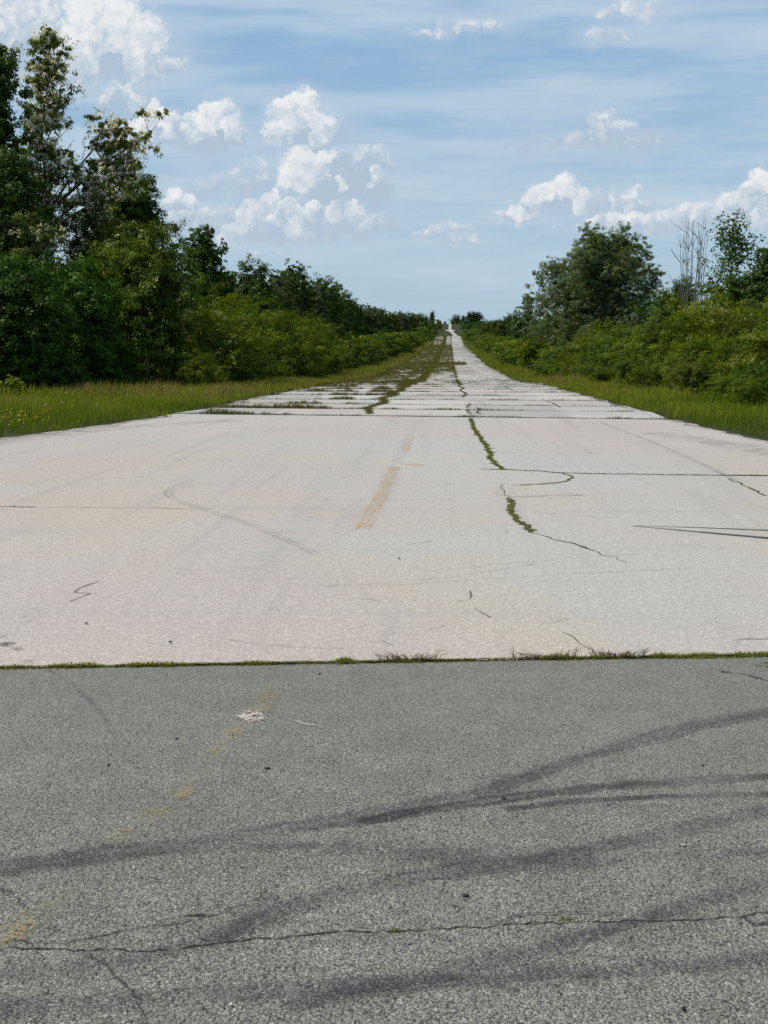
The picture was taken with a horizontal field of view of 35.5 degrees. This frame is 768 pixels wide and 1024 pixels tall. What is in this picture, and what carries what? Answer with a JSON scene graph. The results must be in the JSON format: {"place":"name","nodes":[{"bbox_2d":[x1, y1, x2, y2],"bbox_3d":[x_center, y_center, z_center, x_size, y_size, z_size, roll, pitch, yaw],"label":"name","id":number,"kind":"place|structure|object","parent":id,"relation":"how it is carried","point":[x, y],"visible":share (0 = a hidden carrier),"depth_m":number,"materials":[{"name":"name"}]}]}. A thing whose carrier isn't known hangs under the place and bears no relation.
{"place":"outdoors","nodes":[
{"label":"outdoors","id":0,"kind":"place"},
{"bbox_2d":[0,656,767,1023],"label":"asphalt road","id":1,"kind":"structure","parent":0,"point":[408,822],"depth_m":4.00,"materials":[{"name":"grey asphalt"}]},
{"bbox_2d":[0,414,767,666],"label":"concrete apron","id":2,"kind":"object","parent":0,"point":[211,538],"visible":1,"depth_m":10.34,"materials":[{"name":"grey concrete"}]},
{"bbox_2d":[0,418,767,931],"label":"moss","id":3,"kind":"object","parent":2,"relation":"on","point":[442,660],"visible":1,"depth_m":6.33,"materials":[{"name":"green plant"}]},
{"bbox_2d":[375,647,446,662],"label":"grass tuft","id":4,"kind":"object","parent":2,"relation":"on","point":[394,657],"visible":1,"depth_m":6.32,"materials":[{"name":"green plant"}]},
{"bbox_2d":[509,647,580,659],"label":"grass tuft","id":5,"kind":"object","parent":2,"relation":"on","point":[542,656],"visible":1,"depth_m":6.36,"materials":[{"name":"green plant"}]},
{"bbox_2d":[586,644,650,658],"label":"grass tuft","id":6,"kind":"object","parent":2,"relation":"on","point":[620,656],"visible":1,"depth_m":6.39,"materials":[{"name":"green plant"}]},
{"bbox_2d":[0,324,767,440],"bbox_3d":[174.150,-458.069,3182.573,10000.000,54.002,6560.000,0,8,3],"label":"ground","id":7,"kind":"structure","parent":0,"point":[457,329],"depth_m":29.63,"materials":[{"name":"green plant"}]},
{"bbox_2d":[0,374,24,394],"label":"sapling","id":8,"kind":"object","parent":7,"relation":"on","point":[11,381],"visible":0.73,"depth_m":43.78,"materials":[{"name":"green plant"}]},
{"bbox_2d":[0,42,44,209],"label":"broadleaf tree","id":9,"kind":"object","parent":7,"relation":"on","point":[8,91],"visible":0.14,"depth_m":56.10,"materials":[{"name":"green plant"}]},
{"bbox_2d":[0,144,70,268],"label":"broadleaf tree","id":10,"kind":"object","parent":7,"relation":"on","point":[16,180],"visible":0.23,"depth_m":53.08,"materials":[{"name":"green plant"}]},
{"bbox_2d":[0,208,82,278],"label":"locust tree","id":11,"kind":"object","parent":7,"relation":"on","point":[28,242],"visible":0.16,"depth_m":52.45,"materials":[{"name":"green plant"}]},
{"bbox_2d":[0,248,91,393],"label":"bushy tree","id":12,"kind":"object","parent":7,"relation":"on","point":[33,326],"visible":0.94,"depth_m":45.83,"materials":[{"name":"green plant"}]},
{"bbox_2d":[12,19,169,252],"bbox_3d":[-15.143,-14.731,58.681,9.286,17.441,4.693,0,8,3],"label":"locust tree","id":13,"kind":"object","parent":7,"relation":"on","point":[48,151],"visible":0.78,"depth_m":57.87,"materials":[{"name":"green plant"}]},
{"bbox_2d":[53,191,139,283],"bbox_3d":[-14.346,-11.098,59.938,5.598,9.912,5.707,0,8,3],"label":"locust tree","id":14,"kind":"object","parent":7,"relation":"on","point":[77,245],"visible":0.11,"depth_m":58.95,"materials":[{"name":"green plant"}]},
{"bbox_2d":[44,252,153,389],"bbox_3d":[-12.669,-8.024,51.530,5.441,6.026,5.110,-4,9,-26],"label":"bushy tree","id":15,"kind":"object","parent":7,"relation":"on","point":[86,297],"visible":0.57,"depth_m":50.81,"materials":[{"name":"green plant"}]},
{"bbox_2d":[65,153,204,306],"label":"maple tree","id":16,"kind":"object","parent":7,"relation":"on","point":[141,211],"visible":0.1,"depth_m":76.08,"materials":[{"name":"green plant"}]},
{"bbox_2d":[128,362,151,385],"bbox_3d":[-10.767,-5.924,53.037,1.266,1.392,1.280,0,8,3],"label":"sapling","id":17,"kind":"object","parent":7,"relation":"on","point":[138,369],"visible":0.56,"depth_m":52.95,"materials":[{"name":"green plant"}]},
{"bbox_2d":[73,218,235,387],"bbox_3d":[-11.115,-9.504,56.547,7.585,8.791,7.562,6,10,39],"label":"locust tree","id":18,"kind":"object","parent":7,"relation":"on","point":[151,276],"visible":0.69,"depth_m":55.31,"materials":[{"name":"green plant"}]},
{"bbox_2d":[176,346,227,387],"bbox_3d":[-7.929,-6.153,52.349,2.486,2.114,2.119,4,9,29],"label":"shrub","id":19,"kind":"object","parent":7,"relation":"on","point":[201,376],"visible":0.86,"depth_m":52.23,"materials":[{"name":"green plant"}]},
{"bbox_2d":[175,223,236,308],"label":"oak tree","id":20,"kind":"object","parent":7,"relation":"on","point":[205,257],"visible":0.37,"depth_m":89.83,"materials":[{"name":"green plant"}]},
{"bbox_2d":[191,361,234,387],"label":"shrub","id":21,"kind":"object","parent":7,"relation":"on","point":[220,368],"visible":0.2,"depth_m":54.14,"materials":[{"name":"green plant"}]},
{"bbox_2d":[0,336,433,437],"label":"verge grass","id":22,"kind":"structure","parent":7,"relation":"on","point":[56,401],"depth_m":38.51,"materials":[{"name":"green plant"}]},
{"bbox_2d":[209,270,260,312],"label":"broadleaf tree","id":23,"kind":"object","parent":7,"relation":"on","point":[237,287],"visible":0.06,"depth_m":96.24,"materials":[{"name":"green plant"}]},
{"bbox_2d":[181,296,295,383],"bbox_3d":[-8.805,-8.923,64.106,6.052,5.237,8.660,5,9,31],"label":"shrub","id":24,"kind":"object","parent":7,"relation":"on","point":[243,343],"visible":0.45,"depth_m":62.93,"materials":[{"name":"green plant"}]},
{"bbox_2d":[232,368,255,384],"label":"shrub","id":25,"kind":"object","parent":7,"relation":"on","point":[243,375],"visible":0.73,"depth_m":59.48,"materials":[{"name":"green plant"}]},
{"bbox_2d":[205,276,292,375],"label":"shrub","id":26,"kind":"object","parent":7,"relation":"on","point":[235,295],"visible":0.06,"depth_m":78.50,"materials":[{"name":"green plant"}]},
{"bbox_2d":[214,342,288,379],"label":"shrub","id":27,"kind":"object","parent":7,"relation":"on","point":[262,362],"visible":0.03,"depth_m":67.97,"materials":[{"name":"green plant"}]},
{"bbox_2d":[230,327,295,378],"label":"shrub","id":28,"kind":"object","parent":7,"relation":"on","point":[270,355],"visible":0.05,"depth_m":71.96,"materials":[{"name":"green plant"}]},
{"bbox_2d":[232,253,294,311],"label":"roadside tree","id":29,"kind":"object","parent":7,"relation":"on","point":[255,283],"visible":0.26,"depth_m":115.09,"materials":[{"name":"green plant"}]},
{"bbox_2d":[249,291,277,313],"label":"roadside tree","id":30,"kind":"object","parent":7,"relation":"on","point":[265,307],"visible":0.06,"depth_m":101.58,"materials":[{"name":"green plant"}]},
{"bbox_2d":[226,295,313,376],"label":"shrub","id":31,"kind":"object","parent":7,"relation":"on","point":[267,331],"visible":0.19,"depth_m":75.30,"materials":[{"name":"green plant"}]},
{"bbox_2d":[266,270,300,321],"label":"roadside tree","id":32,"kind":"object","parent":7,"relation":"on","point":[277,286],"visible":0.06,"depth_m":120.05,"materials":[{"name":"green plant"}]},
{"bbox_2d":[224,303,347,378],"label":"shrub","id":33,"kind":"object","parent":7,"relation":"on","point":[289,321],"visible":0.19,"depth_m":79.21,"materials":[{"name":"green plant"}]},
{"bbox_2d":[261,268,310,318],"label":"roadside tree","id":34,"kind":"object","parent":7,"relation":"on","point":[290,279],"visible":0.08,"depth_m":149.33,"materials":[{"name":"green plant"}]},
{"bbox_2d":[272,258,320,319],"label":"roadside tree","id":35,"kind":"object","parent":7,"relation":"on","point":[304,295],"visible":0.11,"depth_m":152.67,"materials":[{"name":"green plant"}]},
{"bbox_2d":[248,308,350,378],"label":"shrub","id":36,"kind":"object","parent":7,"relation":"on","point":[318,360],"visible":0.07,"depth_m":87.46,"materials":[{"name":"green plant"}]},
{"bbox_2d":[297,273,336,332],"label":"roadside tree","id":37,"kind":"object","parent":7,"relation":"on","point":[316,295],"visible":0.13,"depth_m":157.94,"materials":[{"name":"green plant"}]},
{"bbox_2d":[292,325,356,374],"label":"shrub","id":38,"kind":"object","parent":7,"relation":"on","point":[329,365],"visible":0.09,"depth_m":103.60,"materials":[{"name":"green plant"}]},
{"bbox_2d":[297,315,356,351],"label":"shrub","id":39,"kind":"object","parent":7,"relation":"on","point":[322,320],"visible":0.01,"depth_m":121.24,"materials":[{"name":"green plant"}]},
{"bbox_2d":[307,272,355,337],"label":"roadside tree","id":40,"kind":"object","parent":7,"relation":"on","point":[342,306],"visible":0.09,"depth_m":170.69,"materials":[{"name":"green plant"}]},
{"bbox_2d":[315,278,355,336],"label":"roadside tree","id":41,"kind":"object","parent":7,"relation":"on","point":[339,289],"visible":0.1,"depth_m":201.08,"materials":[{"name":"green plant"}]},
{"bbox_2d":[327,323,349,343],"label":"roadside tree","id":42,"kind":"object","parent":7,"relation":"on","point":[341,332],"visible":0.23,"depth_m":152.27,"materials":[{"name":"green plant"}]},
{"bbox_2d":[340,287,366,338],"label":"roadside tree","id":43,"kind":"object","parent":7,"relation":"on","point":[358,326],"visible":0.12,"depth_m":213.56,"materials":[{"name":"green plant"}]},
{"bbox_2d":[338,337,371,366],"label":"shrub","id":44,"kind":"object","parent":7,"relation":"on","point":[356,354],"visible":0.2,"depth_m":141.25,"materials":[{"name":"green plant"}]},
{"bbox_2d":[350,298,373,337],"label":"roadside tree","id":45,"kind":"object","parent":7,"relation":"on","point":[361,309],"visible":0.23,"depth_m":241.19,"materials":[{"name":"green plant"}]},
{"bbox_2d":[347,331,381,363],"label":"shrub","id":46,"kind":"object","parent":7,"relation":"on","point":[369,353],"visible":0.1,"depth_m":153.90,"materials":[{"name":"green plant"}]},
{"bbox_2d":[351,335,391,359],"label":"shrub","id":47,"kind":"object","parent":7,"relation":"on","point":[380,343],"visible":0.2,"depth_m":185.73,"materials":[{"name":"green plant"}]},
{"bbox_2d":[361,303,382,335],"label":"roadside tree","id":48,"kind":"object","parent":7,"relation":"on","point":[369,320],"visible":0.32,"depth_m":284.95,"materials":[{"name":"green plant"}]},
{"bbox_2d":[363,330,400,357],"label":"shrub","id":49,"kind":"object","parent":7,"relation":"on","point":[389,345],"visible":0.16,"depth_m":208.38,"materials":[{"name":"green plant"}]},
{"bbox_2d":[377,307,395,334],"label":"roadside tree","id":50,"kind":"object","parent":7,"relation":"on","point":[388,318],"visible":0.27,"depth_m":346.80,"materials":[{"name":"green plant"}]},
{"bbox_2d":[375,332,406,355],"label":"shrub","id":51,"kind":"object","parent":7,"relation":"on","point":[397,343],"visible":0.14,"depth_m":229.83,"materials":[{"name":"green plant"}]},
{"bbox_2d":[372,329,415,353],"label":"shrub","id":52,"kind":"object","parent":7,"relation":"on","point":[407,346],"visible":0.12,"depth_m":251.16,"materials":[{"name":"green plant"}]},
{"bbox_2d":[386,311,402,333],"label":"roadside tree","id":53,"kind":"object","parent":7,"relation":"on","point":[395,324],"visible":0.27,"depth_m":391.64,"materials":[{"name":"green plant"}]},
{"bbox_2d":[395,311,412,331],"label":"roadside tree","id":54,"kind":"object","parent":7,"relation":"on","point":[403,324],"visible":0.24,"depth_m":457.72,"materials":[{"name":"green plant"}]},
{"bbox_2d":[178,336,664,418],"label":"concrete runway","id":55,"kind":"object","parent":7,"relation":"on","point":[598,409],"visible":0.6,"depth_m":37.60,"materials":[{"name":"grey concrete"}]},
{"bbox_2d":[175,336,672,419],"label":"joint grass","id":56,"kind":"structure","parent":55,"relation":"on","point":[404,381],"depth_m":57.42,"materials":[{"name":"green plant"}]},
{"bbox_2d":[460,321,539,332],"bbox_3d":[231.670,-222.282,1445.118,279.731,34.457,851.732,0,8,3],"label":"wood","id":57,"kind":"object","parent":7,"relation":"on","point":[478,325],"visible":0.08,"depth_m":1487.26,"materials":[{"name":"green plant"}]},
{"bbox_2d":[492,317,510,336],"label":"roadside tree","id":58,"kind":"object","parent":7,"relation":"on","point":[500,329],"visible":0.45,"depth_m":340.64,"materials":[{"name":"green plant"}]},
{"bbox_2d":[490,338,527,364],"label":"shrub","id":59,"kind":"object","parent":7,"relation":"on","point":[503,355],"visible":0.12,"depth_m":163.67,"materials":[{"name":"green plant"}]},
{"bbox_2d":[504,310,524,339],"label":"roadside tree","id":60,"kind":"object","parent":7,"relation":"on","point":[517,328],"visible":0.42,"depth_m":316.45,"materials":[{"name":"green plant"}]},
{"bbox_2d":[502,337,534,364],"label":"shrub","id":61,"kind":"object","parent":7,"relation":"on","point":[516,356],"visible":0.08,"depth_m":157.72,"materials":[{"name":"green plant"}]},
{"bbox_2d":[516,291,538,338],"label":"poplar tree","id":62,"kind":"object","parent":7,"relation":"on","point":[526,319],"visible":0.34,"depth_m":236.78,"materials":[{"name":"green plant"}]},
{"bbox_2d":[513,336,556,368],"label":"shrub","id":63,"kind":"object","parent":7,"relation":"on","point":[529,353],"visible":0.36,"depth_m":127.61,"materials":[{"name":"green plant"}]},
{"bbox_2d":[513,257,571,340],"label":"willow tree","id":64,"kind":"object","parent":7,"relation":"on","point":[538,300],"visible":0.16,"depth_m":183.31,"materials":[{"name":"green plant"}]},
{"bbox_2d":[533,340,563,369],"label":"shrub","id":65,"kind":"object","parent":7,"relation":"on","point":[548,354],"visible":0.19,"depth_m":109.99,"materials":[{"name":"green plant"}]},
{"bbox_2d":[545,360,569,376],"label":"shrub","id":66,"kind":"object","parent":7,"relation":"on","point":[554,368],"visible":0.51,"depth_m":85.80,"materials":[{"name":"green plant"}]},
{"bbox_2d":[550,342,576,366],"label":"shrub","id":67,"kind":"object","parent":7,"relation":"on","point":[562,354],"visible":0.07,"depth_m":97.36,"materials":[{"name":"green plant"}]},
{"bbox_2d":[544,238,583,340],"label":"willow tree","id":68,"kind":"object","parent":7,"relation":"on","point":[562,312],"visible":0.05,"depth_m":128.16,"materials":[{"name":"green plant"}]},
{"bbox_2d":[562,335,597,374],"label":"shrub","id":69,"kind":"object","parent":7,"relation":"on","point":[572,350],"visible":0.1,"depth_m":89.99,"materials":[{"name":"green plant"}]},
{"bbox_2d":[556,330,606,376],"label":"shrub","id":70,"kind":"object","parent":7,"relation":"on","point":[582,356],"visible":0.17,"depth_m":83.49,"materials":[{"name":"green plant"}]},
{"bbox_2d":[566,364,599,379],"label":"shrub","id":71,"kind":"object","parent":7,"relation":"on","point":[585,368],"visible":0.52,"depth_m":73.83,"materials":[{"name":"green plant"}]},
{"bbox_2d":[558,333,620,373],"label":"shrub","id":72,"kind":"object","parent":7,"relation":"on","point":[576,346],"visible":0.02,"depth_m":86.96,"materials":[{"name":"green plant"}]},
{"bbox_2d":[508,221,672,347],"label":"willow tree","id":73,"kind":"object","parent":7,"relation":"on","point":[610,269],"visible":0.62,"depth_m":119.56,"materials":[{"name":"green plant"}]},
{"bbox_2d":[572,334,628,372],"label":"shrub","id":74,"kind":"object","parent":7,"relation":"on","point":[595,352],"visible":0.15,"depth_m":79.47,"materials":[{"name":"green plant"}]},
{"bbox_2d":[586,369,615,382],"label":"shrub","id":75,"kind":"object","parent":7,"relation":"on","point":[602,375],"visible":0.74,"depth_m":64.80,"materials":[{"name":"green plant"}]},
{"bbox_2d":[588,317,614,334],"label":"shrub","id":76,"kind":"object","parent":7,"relation":"on","point":[601,325],"visible":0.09,"depth_m":103.89,"materials":[{"name":"green plant"}]},
{"bbox_2d":[587,339,630,373],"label":"shrub","id":77,"kind":"object","parent":7,"relation":"on","point":[602,362],"visible":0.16,"depth_m":75.78,"materials":[{"name":"green plant"}]},
{"bbox_2d":[594,349,632,373],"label":"shrub","id":78,"kind":"object","parent":7,"relation":"on","point":[607,366],"visible":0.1,"depth_m":72.74,"materials":[{"name":"green plant"}]},
{"bbox_2d":[609,323,633,342],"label":"shrub","id":79,"kind":"object","parent":7,"relation":"on","point":[626,332],"depth_m":82.37,"materials":[{"name":"green plant"}]},
{"bbox_2d":[610,357,638,385],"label":"shrub","id":80,"kind":"object","parent":7,"relation":"on","point":[624,371],"visible":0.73,"depth_m":57.22,"materials":[{"name":"green plant"}]},
{"bbox_2d":[624,365,652,389],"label":"shrub","id":81,"kind":"object","parent":7,"relation":"on","point":[640,380],"visible":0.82,"depth_m":50.23,"materials":[{"name":"green plant"}]},
{"bbox_2d":[610,327,686,376],"bbox_3d":[14.664,-7.894,62.084,5.992,3.385,4.187,2,8,13],"label":"shrub","id":82,"kind":"object","parent":7,"relation":"on","point":[620,344],"visible":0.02,"depth_m":62.09,"materials":[{"name":"green plant"}]},
{"bbox_2d":[608,304,690,378],"bbox_3d":[13.560,-7.827,57.999,5.280,4.484,4.501,4,9,28],"label":"shrub","id":83,"kind":"object","parent":7,"relation":"on","point":[639,340],"visible":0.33,"depth_m":57.84,"materials":[{"name":"green plant"}]},
{"bbox_2d":[632,362,669,386],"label":"shrub","id":84,"kind":"object","parent":7,"relation":"on","point":[653,372],"visible":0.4,"depth_m":52.06,"materials":[{"name":"green plant"}]},
{"bbox_2d":[637,338,688,378],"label":"shrub","id":85,"kind":"object","parent":7,"relation":"on","point":[665,348],"visible":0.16,"depth_m":54.50,"materials":[{"name":"green plant"}]},
{"bbox_2d":[627,274,707,324],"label":"broadleaf tree","id":86,"kind":"object","parent":7,"relation":"on","point":[676,293],"visible":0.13,"depth_m":85.36,"materials":[{"name":"green plant"}]},
{"bbox_2d":[637,331,733,386],"bbox_3d":[13.092,-6.314,51.336,4.719,2.836,3.298,4,9,25],"label":"shrub","id":87,"kind":"object","parent":7,"relation":"on","point":[701,344],"visible":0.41,"depth_m":51.14,"materials":[{"name":"green plant"}]},
{"bbox_2d":[659,363,712,391],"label":"shrub","id":88,"kind":"object","parent":7,"relation":"on","point":[673,377],"visible":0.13,"depth_m":43.98,"materials":[{"name":"green plant"}]},
{"bbox_2d":[669,210,708,315],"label":"dead tree","id":89,"kind":"object","parent":7,"relation":"on","point":[698,271],"visible":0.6,"depth_m":75.35,"materials":[{"name":"grey wood"}]},
{"bbox_2d":[661,358,725,397],"bbox_3d":[10.720,-4.478,40.833,2.452,1.546,2.536,0,8,3],"label":"shrub","id":90,"kind":"object","parent":7,"relation":"on","point":[698,372],"visible":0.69,"depth_m":40.78,"materials":[{"name":"green plant"}]},
{"bbox_2d":[661,288,761,363],"bbox_3d":[16.231,-8.214,58.558,5.630,5.240,8.056,0,8,-3],"label":"shrub","id":91,"kind":"object","parent":7,"relation":"on","point":[690,326],"visible":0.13,"depth_m":58.63,"materials":[{"name":"green plant"}]},
{"bbox_2d":[670,292,759,379],"bbox_3d":[15.211,-7.299,52.904,5.612,4.756,4.784,-6,10,-37],"label":"shrub","id":92,"kind":"object","parent":7,"relation":"on","point":[715,325],"visible":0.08,"depth_m":52.68,"materials":[{"name":"green plant"}]},
{"bbox_2d":[694,371,741,401],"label":"shrub","id":93,"kind":"object","parent":7,"relation":"on","point":[719,380],"visible":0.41,"depth_m":38.09,"materials":[{"name":"green plant"}]},
{"bbox_2d":[697,338,740,375],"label":"shrub","id":94,"kind":"object","parent":7,"relation":"on","point":[708,355],"visible":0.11,"depth_m":47.70,"materials":[{"name":"green plant"}]},
{"bbox_2d":[685,208,767,313],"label":"walnut tree","id":95,"kind":"object","parent":7,"relation":"on","point":[732,240],"visible":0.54,"depth_m":68.00,"materials":[{"name":"green plant"}]},
{"bbox_2d":[699,274,753,312],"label":"broadleaf tree","id":96,"kind":"object","parent":7,"relation":"on","point":[735,288],"visible":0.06,"depth_m":66.72,"materials":[{"name":"green plant"}]},
{"bbox_2d":[702,321,767,394],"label":"shrub","id":97,"kind":"object","parent":7,"relation":"on","point":[760,340],"visible":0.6,"depth_m":40.53,"materials":[{"name":"green plant"}]},
{"bbox_2d":[707,297,767,386],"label":"shrub","id":98,"kind":"object","parent":7,"relation":"on","point":[748,316],"visible":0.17,"depth_m":44.11,"materials":[{"name":"green plant"}]},
{"bbox_2d":[719,291,767,391],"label":"shrub","id":99,"kind":"object","parent":7,"relation":"on","point":[737,340],"visible":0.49,"depth_m":42.23,"materials":[{"name":"green plant"}]},
{"bbox_2d":[723,375,767,409],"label":"shrub","id":100,"kind":"object","parent":7,"relation":"on","point":[741,392],"visible":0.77,"depth_m":33.02,"materials":[{"name":"green plant"}]},
{"bbox_2d":[724,361,767,402],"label":"shrub","id":101,"kind":"object","parent":7,"relation":"on","point":[756,372],"visible":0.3,"depth_m":35.70,"materials":[{"name":"green plant"}]},
{"bbox_2d":[742,247,767,315],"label":"broadleaf tree","id":102,"kind":"object","parent":7,"relation":"on","point":[759,278],"visible":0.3,"depth_m":60.79,"materials":[{"name":"green plant"}]},
{"bbox_2d":[0,0,767,323],"label":"sky","id":103,"kind":"structure","parent":0,"point":[420,156],"materials":[{"name":"blue"}]},
{"bbox_2d":[461,335,767,440],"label":"verge grass","id":104,"kind":"structure","parent":0,"point":[631,397],"depth_m":36.80,"materials":[{"name":"green plant"}]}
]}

